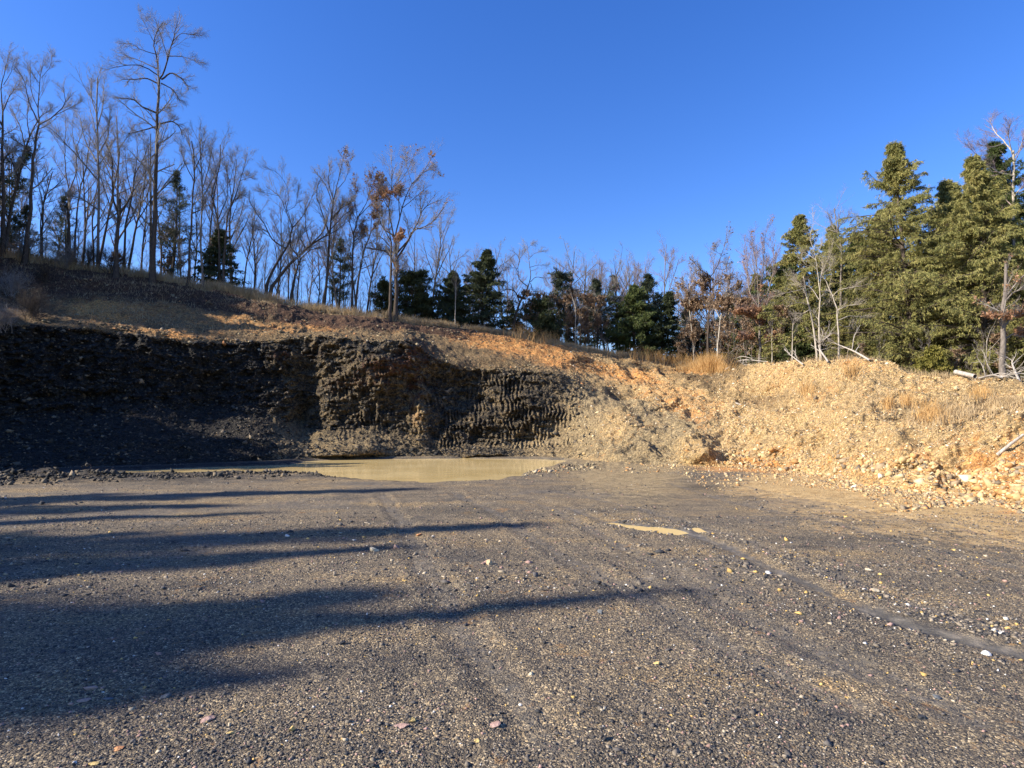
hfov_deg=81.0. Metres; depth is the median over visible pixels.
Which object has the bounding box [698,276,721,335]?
bare tree
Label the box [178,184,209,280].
bare tree
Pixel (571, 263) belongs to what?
bare tree
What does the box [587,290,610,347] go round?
bare tree
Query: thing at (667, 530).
puddle water
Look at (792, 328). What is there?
sapling
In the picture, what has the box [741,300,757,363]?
bare tree
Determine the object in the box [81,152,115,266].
bare tree
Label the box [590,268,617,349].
bare tree
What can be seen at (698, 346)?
cedar tree
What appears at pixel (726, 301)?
bare tree
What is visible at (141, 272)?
dry grass
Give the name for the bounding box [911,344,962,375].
young cedar
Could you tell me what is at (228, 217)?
bare tree
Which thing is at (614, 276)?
pine tree
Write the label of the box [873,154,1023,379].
cedar tree
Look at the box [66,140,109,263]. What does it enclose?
bare tree
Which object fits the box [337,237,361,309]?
bare tree
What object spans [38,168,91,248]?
bare tree
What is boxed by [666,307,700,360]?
cedar tree
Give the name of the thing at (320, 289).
bare tree
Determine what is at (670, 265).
bare tree
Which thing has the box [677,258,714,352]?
bare tree
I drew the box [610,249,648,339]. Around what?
bare tree
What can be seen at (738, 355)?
bare tree
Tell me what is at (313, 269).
bare tree
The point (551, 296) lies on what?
bare tree
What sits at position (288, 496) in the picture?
ground
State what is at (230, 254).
bare tree
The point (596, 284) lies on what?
pine tree
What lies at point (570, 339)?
cedar tree
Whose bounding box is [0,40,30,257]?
bare tree
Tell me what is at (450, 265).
bare tree
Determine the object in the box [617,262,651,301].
bare tree
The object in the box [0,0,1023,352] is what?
sky
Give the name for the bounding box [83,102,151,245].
bare tree
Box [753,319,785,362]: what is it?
cedar tree
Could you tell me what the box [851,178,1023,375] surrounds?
cedar tree
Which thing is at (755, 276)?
bare tree
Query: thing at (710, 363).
dry grass
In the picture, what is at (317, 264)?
bare tree
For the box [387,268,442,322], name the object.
cedar tree
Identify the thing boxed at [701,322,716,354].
bare tree
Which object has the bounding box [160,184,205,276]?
bare tree
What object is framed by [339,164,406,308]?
oak tree
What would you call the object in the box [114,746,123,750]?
rock
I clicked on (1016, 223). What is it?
cedar tree
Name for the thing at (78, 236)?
bare tree
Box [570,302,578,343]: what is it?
bare tree
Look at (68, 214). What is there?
bare tree
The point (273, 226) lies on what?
bare tree
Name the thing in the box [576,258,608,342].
bare tree
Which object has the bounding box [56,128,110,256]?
bare tree
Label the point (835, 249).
cedar tree
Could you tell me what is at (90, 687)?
rock
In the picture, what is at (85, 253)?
shrub
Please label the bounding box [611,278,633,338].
bare tree
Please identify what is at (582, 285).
bare tree
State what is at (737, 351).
fallen branch
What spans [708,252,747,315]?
bare tree
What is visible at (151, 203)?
bare tree
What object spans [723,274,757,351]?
bare tree
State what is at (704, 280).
oak tree
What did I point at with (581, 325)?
bare tree
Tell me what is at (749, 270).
bare tree
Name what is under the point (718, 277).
bare tree
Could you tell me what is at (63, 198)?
pine tree
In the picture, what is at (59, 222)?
bare tree
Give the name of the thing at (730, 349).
cedar tree
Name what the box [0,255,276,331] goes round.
dry grass
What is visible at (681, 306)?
bare tree
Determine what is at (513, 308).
cedar tree
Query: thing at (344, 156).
bare tree
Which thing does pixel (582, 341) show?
pine tree
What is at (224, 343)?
rubble
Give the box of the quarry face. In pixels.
[0,326,571,469]
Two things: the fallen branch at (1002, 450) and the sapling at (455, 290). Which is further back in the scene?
the sapling at (455, 290)
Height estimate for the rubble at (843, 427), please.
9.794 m
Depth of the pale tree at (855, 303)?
36.91 m
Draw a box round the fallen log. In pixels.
[953,370,976,377]
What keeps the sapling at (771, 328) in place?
on the hillside
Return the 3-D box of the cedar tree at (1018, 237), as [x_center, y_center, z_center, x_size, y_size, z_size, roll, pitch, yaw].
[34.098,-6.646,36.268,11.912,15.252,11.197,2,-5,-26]
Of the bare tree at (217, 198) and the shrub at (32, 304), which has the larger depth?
the bare tree at (217, 198)
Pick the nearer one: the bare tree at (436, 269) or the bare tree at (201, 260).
the bare tree at (201, 260)
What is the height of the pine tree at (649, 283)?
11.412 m
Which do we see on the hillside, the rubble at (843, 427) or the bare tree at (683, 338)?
the bare tree at (683, 338)
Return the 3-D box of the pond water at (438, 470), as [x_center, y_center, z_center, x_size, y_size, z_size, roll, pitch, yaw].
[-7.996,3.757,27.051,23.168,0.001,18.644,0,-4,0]
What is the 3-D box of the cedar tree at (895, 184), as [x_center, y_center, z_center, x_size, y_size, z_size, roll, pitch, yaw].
[24.786,-7.935,38.277,11.942,16.265,12.704,0,-4,0]
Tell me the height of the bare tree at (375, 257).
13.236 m
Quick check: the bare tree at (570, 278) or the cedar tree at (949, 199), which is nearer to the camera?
the cedar tree at (949, 199)
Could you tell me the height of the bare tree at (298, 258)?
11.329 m
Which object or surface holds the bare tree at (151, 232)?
on the hillside
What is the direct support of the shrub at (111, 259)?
on the hillside
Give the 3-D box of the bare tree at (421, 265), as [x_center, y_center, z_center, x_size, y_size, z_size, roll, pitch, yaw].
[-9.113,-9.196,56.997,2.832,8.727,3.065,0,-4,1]
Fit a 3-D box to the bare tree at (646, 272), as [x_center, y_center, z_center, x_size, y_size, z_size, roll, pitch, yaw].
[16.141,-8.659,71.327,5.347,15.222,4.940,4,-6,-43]
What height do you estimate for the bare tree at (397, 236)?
16.423 m
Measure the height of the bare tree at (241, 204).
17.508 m
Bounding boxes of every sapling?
[451,269,464,325]
[565,289,583,342]
[599,333,606,349]
[766,310,777,362]
[788,309,799,360]
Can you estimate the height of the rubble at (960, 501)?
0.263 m
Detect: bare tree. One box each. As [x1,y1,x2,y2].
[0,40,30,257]
[0,47,90,264]
[0,84,58,251]
[0,125,17,222]
[0,146,26,225]
[0,156,34,251]
[0,170,38,246]
[11,176,50,250]
[22,144,75,252]
[33,100,102,258]
[33,222,57,254]
[35,167,61,249]
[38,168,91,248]
[39,58,133,270]
[44,195,83,257]
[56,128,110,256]
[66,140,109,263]
[71,211,86,258]
[73,126,153,264]
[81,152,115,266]
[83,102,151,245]
[84,120,155,277]
[96,2,210,284]
[113,121,162,272]
[114,106,191,255]
[114,139,166,269]
[122,234,132,266]
[123,159,158,268]
[143,177,174,272]
[143,209,162,257]
[156,222,191,274]
[158,202,184,273]
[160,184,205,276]
[173,125,215,285]
[175,235,185,270]
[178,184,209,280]
[181,114,227,288]
[188,123,236,281]
[195,161,247,265]
[197,207,229,255]
[198,152,233,244]
[206,234,217,278]
[212,141,257,286]
[216,151,258,280]
[227,213,244,280]
[233,199,268,286]
[241,208,265,288]
[244,210,268,288]
[252,265,263,292]
[258,233,279,288]
[258,261,273,291]
[263,194,307,294]
[269,256,287,295]
[270,223,295,296]
[279,220,297,298]
[283,229,327,303]
[285,209,311,304]
[295,275,304,302]
[296,224,329,303]
[302,263,316,296]
[306,221,327,302]
[307,203,347,305]
[308,143,358,303]
[312,198,354,304]
[313,276,322,303]
[320,220,346,306]
[337,216,366,302]
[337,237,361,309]
[339,260,357,308]
[349,270,363,301]
[354,192,392,308]
[355,210,392,314]
[361,140,457,320]
[361,255,380,309]
[365,197,400,320]
[368,280,376,310]
[373,259,382,293]
[381,243,409,286]
[394,252,409,288]
[400,218,421,291]
[401,242,428,295]
[416,206,456,302]
[428,233,471,283]
[429,240,443,314]
[460,244,481,312]
[476,237,514,318]
[497,257,526,314]
[498,238,554,332]
[498,256,523,328]
[515,285,534,328]
[528,298,542,329]
[532,289,549,317]
[542,259,570,338]
[543,288,558,309]
[544,266,561,320]
[546,237,598,340]
[558,288,576,341]
[562,282,583,343]
[563,262,582,328]
[567,249,612,344]
[568,259,600,343]
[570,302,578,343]
[573,305,588,344]
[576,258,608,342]
[576,286,598,344]
[581,248,615,332]
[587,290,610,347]
[588,264,617,311]
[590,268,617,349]
[590,294,608,345]
[601,251,644,302]
[603,243,635,319]
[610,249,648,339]
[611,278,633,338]
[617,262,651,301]
[628,252,671,338]
[649,230,686,351]
[665,268,699,361]
[670,263,703,359]
[673,331,690,360]
[674,340,682,358]
[675,288,706,359]
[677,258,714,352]
[679,295,698,357]
[684,244,730,359]
[688,287,716,327]
[695,306,710,355]
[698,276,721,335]
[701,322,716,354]
[704,316,719,354]
[706,274,743,357]
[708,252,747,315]
[708,288,742,353]
[712,317,732,355]
[716,266,746,345]
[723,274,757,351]
[723,311,738,353]
[732,236,774,350]
[732,241,760,295]
[732,288,758,362]
[733,304,755,357]
[734,342,744,361]
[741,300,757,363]
[742,243,779,291]
[771,299,792,358]
[857,341,866,355]
[918,326,935,355]
[949,345,965,368]
[955,109,1023,378]
[973,325,990,374]
[989,326,1012,372]
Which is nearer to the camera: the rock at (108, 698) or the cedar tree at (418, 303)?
the rock at (108, 698)
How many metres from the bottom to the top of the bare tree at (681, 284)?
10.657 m
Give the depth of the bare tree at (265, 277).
63.15 m
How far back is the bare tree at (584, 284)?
65.43 m
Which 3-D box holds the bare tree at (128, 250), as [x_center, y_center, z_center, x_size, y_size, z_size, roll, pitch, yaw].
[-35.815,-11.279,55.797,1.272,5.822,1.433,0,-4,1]
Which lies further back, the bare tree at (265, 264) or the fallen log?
the bare tree at (265, 264)
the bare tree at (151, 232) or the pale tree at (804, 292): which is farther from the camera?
the bare tree at (151, 232)
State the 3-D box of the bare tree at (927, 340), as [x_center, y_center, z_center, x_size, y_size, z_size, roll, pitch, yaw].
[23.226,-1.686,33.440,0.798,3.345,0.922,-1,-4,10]
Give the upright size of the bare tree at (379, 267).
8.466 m
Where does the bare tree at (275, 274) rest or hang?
on the hillside
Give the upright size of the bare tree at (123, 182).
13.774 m
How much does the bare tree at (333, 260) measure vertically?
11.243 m
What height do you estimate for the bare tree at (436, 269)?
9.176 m
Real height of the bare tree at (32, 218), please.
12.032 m
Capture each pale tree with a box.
[767,268,818,359]
[788,206,839,359]
[809,187,859,351]
[814,251,880,359]
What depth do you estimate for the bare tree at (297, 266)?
52.89 m
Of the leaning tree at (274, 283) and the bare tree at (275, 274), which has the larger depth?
the bare tree at (275, 274)
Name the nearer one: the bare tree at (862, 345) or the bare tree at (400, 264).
the bare tree at (862, 345)
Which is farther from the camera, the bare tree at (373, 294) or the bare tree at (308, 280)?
the bare tree at (308, 280)
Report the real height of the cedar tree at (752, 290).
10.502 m
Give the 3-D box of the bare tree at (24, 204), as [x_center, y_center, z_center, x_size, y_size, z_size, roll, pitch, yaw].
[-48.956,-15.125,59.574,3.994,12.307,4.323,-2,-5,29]
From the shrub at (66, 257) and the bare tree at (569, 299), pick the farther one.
the bare tree at (569, 299)
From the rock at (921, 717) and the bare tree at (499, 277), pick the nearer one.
the rock at (921, 717)
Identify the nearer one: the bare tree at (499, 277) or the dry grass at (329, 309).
the dry grass at (329, 309)
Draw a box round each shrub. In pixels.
[0,265,35,297]
[0,303,27,332]
[2,282,67,318]
[3,227,59,258]
[27,260,71,282]
[42,240,85,267]
[60,239,111,268]
[80,242,131,272]
[572,354,584,362]
[722,352,742,369]
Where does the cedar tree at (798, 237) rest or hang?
on the hillside
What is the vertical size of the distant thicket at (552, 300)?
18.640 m
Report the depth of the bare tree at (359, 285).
60.90 m
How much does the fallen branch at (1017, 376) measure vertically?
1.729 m
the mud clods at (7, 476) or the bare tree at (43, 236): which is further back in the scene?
the bare tree at (43, 236)
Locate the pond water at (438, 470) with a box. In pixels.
[67,458,564,482]
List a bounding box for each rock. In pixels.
[76,698,90,701]
[83,686,97,689]
[88,761,99,765]
[102,697,113,700]
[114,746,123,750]
[160,693,171,697]
[200,715,214,722]
[394,723,408,728]
[486,559,492,564]
[490,721,500,727]
[917,714,925,719]
[933,694,940,699]
[981,650,991,655]
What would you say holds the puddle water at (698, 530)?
on the ground at (288, 496)
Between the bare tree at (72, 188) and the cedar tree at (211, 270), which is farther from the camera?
the bare tree at (72, 188)
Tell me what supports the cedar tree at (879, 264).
on the hillside
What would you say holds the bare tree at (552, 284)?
on the hillside
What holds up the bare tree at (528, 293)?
on the hillside
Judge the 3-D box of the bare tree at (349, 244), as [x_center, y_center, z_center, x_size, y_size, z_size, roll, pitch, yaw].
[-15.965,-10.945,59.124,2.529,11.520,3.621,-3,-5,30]
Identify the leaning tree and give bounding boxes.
[239,155,322,293]
[268,187,363,294]
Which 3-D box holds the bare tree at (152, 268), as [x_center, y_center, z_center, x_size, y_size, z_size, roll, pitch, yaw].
[-28.494,-19.049,47.463,9.321,22.659,6.678,1,-4,-10]
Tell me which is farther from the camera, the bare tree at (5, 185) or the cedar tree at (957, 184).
the bare tree at (5, 185)
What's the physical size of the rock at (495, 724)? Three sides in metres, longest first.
0.075 x 0.059 x 0.010 m
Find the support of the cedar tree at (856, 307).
on the hillside
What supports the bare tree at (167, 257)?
on the hillside
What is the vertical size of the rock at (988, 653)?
0.045 m
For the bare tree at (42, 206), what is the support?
on the hillside
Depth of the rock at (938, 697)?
3.63 m
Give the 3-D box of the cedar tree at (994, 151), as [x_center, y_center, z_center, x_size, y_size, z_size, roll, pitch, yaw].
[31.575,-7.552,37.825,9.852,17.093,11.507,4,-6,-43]
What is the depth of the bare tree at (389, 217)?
50.60 m
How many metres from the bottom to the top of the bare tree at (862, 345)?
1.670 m
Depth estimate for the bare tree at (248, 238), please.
52.99 m
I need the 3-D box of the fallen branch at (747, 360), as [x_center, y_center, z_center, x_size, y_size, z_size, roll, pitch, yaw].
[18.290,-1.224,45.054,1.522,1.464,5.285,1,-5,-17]
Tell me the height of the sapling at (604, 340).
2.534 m
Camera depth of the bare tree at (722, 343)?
55.34 m
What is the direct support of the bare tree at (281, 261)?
on the hillside
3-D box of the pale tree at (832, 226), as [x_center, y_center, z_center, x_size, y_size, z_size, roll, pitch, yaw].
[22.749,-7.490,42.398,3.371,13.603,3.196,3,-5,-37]
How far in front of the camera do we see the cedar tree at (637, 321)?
62.03 m
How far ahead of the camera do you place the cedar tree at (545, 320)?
58.17 m
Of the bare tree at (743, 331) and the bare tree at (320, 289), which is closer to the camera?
the bare tree at (743, 331)
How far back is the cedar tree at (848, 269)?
44.89 m
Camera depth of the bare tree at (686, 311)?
62.24 m
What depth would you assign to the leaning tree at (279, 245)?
51.07 m
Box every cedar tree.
[181,229,250,285]
[367,275,400,315]
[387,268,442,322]
[421,270,476,327]
[454,249,516,328]
[496,319,508,331]
[503,301,527,334]
[518,295,567,340]
[562,325,583,345]
[591,283,675,355]
[637,290,694,361]
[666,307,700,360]
[684,320,716,358]
[698,295,756,361]
[721,273,767,362]
[730,260,830,364]
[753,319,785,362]
[755,214,870,360]
[776,323,816,361]
[788,140,1020,373]
[801,224,863,344]
[812,231,899,361]
[816,206,917,364]
[823,306,873,358]
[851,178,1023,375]
[853,222,905,327]
[872,295,967,368]
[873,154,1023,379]
[880,195,1018,370]
[897,181,962,361]
[902,202,1023,379]
[903,139,1023,377]
[974,199,1023,366]
[980,191,1022,257]
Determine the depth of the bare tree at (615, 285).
66.38 m
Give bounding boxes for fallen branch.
[711,329,766,363]
[725,359,767,369]
[782,344,803,364]
[805,319,840,362]
[816,326,870,360]
[972,323,1023,381]
[990,348,1021,380]
[996,434,1023,455]
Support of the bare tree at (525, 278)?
on the hillside
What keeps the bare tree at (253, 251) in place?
on the hillside
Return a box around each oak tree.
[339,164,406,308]
[684,221,737,357]
[731,214,782,362]
[973,252,1023,375]
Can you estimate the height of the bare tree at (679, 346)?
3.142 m
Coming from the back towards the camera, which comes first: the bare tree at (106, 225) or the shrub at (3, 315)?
the bare tree at (106, 225)
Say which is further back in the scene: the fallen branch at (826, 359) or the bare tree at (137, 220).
the bare tree at (137, 220)
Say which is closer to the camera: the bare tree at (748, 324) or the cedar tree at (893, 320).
the cedar tree at (893, 320)
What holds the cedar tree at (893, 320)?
on the hillside
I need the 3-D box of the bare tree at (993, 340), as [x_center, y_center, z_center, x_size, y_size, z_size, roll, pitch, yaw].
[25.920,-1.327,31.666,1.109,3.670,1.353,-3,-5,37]
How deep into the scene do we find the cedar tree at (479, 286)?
57.45 m
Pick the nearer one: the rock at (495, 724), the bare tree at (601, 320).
the rock at (495, 724)
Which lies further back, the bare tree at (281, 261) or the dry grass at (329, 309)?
the bare tree at (281, 261)
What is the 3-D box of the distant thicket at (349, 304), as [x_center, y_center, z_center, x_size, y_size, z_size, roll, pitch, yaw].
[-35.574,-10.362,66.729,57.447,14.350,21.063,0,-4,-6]
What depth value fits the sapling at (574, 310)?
58.94 m
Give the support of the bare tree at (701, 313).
on the hillside
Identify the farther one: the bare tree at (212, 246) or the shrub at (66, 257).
the bare tree at (212, 246)
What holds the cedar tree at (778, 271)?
on the hillside
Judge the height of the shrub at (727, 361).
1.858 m
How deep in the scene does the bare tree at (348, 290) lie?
63.80 m
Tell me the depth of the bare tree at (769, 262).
56.62 m
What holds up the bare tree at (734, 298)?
on the hillside
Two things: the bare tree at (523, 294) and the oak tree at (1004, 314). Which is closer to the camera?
the oak tree at (1004, 314)
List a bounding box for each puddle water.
[606,523,688,534]
[692,528,705,532]
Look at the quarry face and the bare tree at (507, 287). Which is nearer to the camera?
the quarry face
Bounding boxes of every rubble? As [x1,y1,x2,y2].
[0,265,719,405]
[0,322,591,469]
[568,348,1023,504]
[607,461,1023,513]
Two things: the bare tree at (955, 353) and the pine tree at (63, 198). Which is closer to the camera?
the bare tree at (955, 353)
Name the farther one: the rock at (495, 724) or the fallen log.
the fallen log
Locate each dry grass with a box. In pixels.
[0,248,262,298]
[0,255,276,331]
[201,279,444,325]
[435,320,740,367]
[507,323,1002,430]
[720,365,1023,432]
[739,352,1023,380]
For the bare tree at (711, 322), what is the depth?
58.08 m
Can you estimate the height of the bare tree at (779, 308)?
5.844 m
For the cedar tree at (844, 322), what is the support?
on the hillside
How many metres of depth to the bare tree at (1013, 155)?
37.03 m
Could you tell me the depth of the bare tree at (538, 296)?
59.26 m
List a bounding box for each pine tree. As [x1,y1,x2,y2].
[0,128,18,213]
[0,146,36,248]
[9,205,47,252]
[43,195,88,259]
[144,167,205,276]
[323,237,356,306]
[441,277,472,319]
[547,267,578,340]
[573,278,621,348]
[574,296,601,346]
[604,274,626,347]
[637,273,681,339]
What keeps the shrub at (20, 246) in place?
on the hillside
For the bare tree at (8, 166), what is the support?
on the hillside
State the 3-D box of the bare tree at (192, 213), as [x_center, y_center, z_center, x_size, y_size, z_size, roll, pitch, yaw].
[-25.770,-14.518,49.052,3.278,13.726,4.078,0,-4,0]
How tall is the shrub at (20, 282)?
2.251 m
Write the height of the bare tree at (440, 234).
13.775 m
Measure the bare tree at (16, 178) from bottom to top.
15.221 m
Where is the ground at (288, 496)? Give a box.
[0,456,1023,767]
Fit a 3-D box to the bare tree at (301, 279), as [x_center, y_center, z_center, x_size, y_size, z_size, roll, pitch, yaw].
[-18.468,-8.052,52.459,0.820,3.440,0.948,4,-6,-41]
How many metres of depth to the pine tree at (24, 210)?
52.50 m
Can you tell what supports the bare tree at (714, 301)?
on the hillside
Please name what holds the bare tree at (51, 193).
on the hillside
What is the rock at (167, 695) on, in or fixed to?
on the ground at (288, 496)
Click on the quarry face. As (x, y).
(393, 401)
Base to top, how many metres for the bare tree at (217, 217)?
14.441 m
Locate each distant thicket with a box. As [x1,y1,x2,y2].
[0,216,430,311]
[431,242,735,356]
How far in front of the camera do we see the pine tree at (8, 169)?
49.00 m
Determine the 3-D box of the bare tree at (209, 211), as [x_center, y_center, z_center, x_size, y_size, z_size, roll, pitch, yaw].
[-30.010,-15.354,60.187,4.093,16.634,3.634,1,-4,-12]
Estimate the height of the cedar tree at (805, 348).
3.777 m
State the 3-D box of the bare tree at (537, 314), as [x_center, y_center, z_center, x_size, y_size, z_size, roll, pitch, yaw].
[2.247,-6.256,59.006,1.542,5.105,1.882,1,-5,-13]
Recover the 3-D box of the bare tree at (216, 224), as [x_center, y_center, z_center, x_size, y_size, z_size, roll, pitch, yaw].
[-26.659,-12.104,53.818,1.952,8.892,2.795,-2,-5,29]
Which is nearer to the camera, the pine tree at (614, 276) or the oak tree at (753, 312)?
the oak tree at (753, 312)
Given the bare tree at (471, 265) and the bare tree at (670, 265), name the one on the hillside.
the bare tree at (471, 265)
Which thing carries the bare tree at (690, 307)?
on the hillside
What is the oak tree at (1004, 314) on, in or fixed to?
on the hillside
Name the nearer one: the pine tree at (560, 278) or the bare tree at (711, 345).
the bare tree at (711, 345)
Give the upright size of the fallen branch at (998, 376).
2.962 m
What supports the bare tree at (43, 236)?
on the hillside
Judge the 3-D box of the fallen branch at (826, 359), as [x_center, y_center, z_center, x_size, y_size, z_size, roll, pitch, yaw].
[18.710,-2.502,35.874,1.610,2.709,1.904,0,-4,0]
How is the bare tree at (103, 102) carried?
on the hillside
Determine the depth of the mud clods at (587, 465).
23.18 m
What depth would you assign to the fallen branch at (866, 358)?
33.29 m
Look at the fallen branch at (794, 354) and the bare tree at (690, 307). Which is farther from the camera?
the bare tree at (690, 307)
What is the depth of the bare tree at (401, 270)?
56.55 m
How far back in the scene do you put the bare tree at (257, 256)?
58.28 m
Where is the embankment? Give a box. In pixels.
[572,379,1023,502]
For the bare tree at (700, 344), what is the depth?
57.28 m
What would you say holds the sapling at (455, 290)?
on the hillside
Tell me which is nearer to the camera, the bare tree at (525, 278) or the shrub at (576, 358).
the shrub at (576, 358)
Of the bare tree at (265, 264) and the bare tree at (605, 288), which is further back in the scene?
the bare tree at (605, 288)
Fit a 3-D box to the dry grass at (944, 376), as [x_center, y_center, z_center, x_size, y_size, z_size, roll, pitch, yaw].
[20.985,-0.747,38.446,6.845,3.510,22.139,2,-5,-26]
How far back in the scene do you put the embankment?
26.36 m
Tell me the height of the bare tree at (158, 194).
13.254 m
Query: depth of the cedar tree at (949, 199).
38.93 m
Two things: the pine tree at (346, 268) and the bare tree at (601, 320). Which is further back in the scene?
the bare tree at (601, 320)
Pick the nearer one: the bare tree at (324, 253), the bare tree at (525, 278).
the bare tree at (324, 253)
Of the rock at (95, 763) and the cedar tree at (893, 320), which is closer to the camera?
the rock at (95, 763)
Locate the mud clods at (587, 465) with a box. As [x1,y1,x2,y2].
[522,460,601,476]
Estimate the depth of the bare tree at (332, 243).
59.77 m
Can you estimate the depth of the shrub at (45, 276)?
42.33 m
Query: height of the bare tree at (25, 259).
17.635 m
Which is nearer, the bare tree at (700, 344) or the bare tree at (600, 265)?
the bare tree at (700, 344)
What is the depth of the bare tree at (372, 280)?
56.38 m
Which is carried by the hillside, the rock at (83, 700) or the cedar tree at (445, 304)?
the cedar tree at (445, 304)
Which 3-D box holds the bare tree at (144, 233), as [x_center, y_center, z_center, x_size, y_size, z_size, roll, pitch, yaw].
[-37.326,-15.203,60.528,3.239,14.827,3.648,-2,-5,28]
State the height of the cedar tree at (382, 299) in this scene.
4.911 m
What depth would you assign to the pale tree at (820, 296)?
38.71 m
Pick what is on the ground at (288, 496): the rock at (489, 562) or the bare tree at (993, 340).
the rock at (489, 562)
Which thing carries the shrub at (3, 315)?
on the hillside
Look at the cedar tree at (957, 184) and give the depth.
45.25 m
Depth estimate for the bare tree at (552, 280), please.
71.28 m
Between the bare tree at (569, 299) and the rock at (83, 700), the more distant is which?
the bare tree at (569, 299)
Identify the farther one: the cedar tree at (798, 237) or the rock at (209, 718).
the cedar tree at (798, 237)
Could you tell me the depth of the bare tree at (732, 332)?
50.43 m
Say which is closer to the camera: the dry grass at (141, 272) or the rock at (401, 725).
the rock at (401, 725)
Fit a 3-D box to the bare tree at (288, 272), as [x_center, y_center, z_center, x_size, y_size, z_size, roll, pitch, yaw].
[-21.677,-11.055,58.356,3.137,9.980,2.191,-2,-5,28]
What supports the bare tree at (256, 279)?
on the hillside
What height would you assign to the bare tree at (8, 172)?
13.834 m
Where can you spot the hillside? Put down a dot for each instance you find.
(487, 347)
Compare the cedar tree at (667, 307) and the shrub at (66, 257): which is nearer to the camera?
the shrub at (66, 257)
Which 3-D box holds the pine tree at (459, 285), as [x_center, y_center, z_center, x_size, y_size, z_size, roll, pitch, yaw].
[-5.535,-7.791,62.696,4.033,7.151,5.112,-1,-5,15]
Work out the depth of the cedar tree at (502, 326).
58.07 m
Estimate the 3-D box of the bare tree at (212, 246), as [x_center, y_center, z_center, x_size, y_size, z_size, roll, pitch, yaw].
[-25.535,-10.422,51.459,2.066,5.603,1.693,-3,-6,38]
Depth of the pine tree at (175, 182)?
53.72 m
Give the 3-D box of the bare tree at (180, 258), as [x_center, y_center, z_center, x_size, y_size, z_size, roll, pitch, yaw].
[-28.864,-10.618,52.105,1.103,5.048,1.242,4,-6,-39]
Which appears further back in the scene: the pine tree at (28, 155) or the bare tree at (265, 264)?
the bare tree at (265, 264)
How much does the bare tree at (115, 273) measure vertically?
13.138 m
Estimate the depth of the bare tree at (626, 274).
67.93 m
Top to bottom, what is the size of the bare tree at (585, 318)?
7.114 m
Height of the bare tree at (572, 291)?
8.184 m
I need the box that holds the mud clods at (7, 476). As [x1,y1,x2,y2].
[0,461,337,485]
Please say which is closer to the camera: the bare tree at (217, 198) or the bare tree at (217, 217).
the bare tree at (217, 217)
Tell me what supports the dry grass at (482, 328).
on the hillside
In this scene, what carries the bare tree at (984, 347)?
on the hillside
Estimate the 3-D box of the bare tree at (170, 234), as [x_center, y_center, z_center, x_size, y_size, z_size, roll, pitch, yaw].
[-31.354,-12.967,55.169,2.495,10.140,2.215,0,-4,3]
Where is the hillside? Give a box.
[0,257,1023,413]
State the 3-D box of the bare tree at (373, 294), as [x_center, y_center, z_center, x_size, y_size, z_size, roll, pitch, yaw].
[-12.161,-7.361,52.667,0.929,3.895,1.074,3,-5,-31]
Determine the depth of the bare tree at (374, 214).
51.43 m

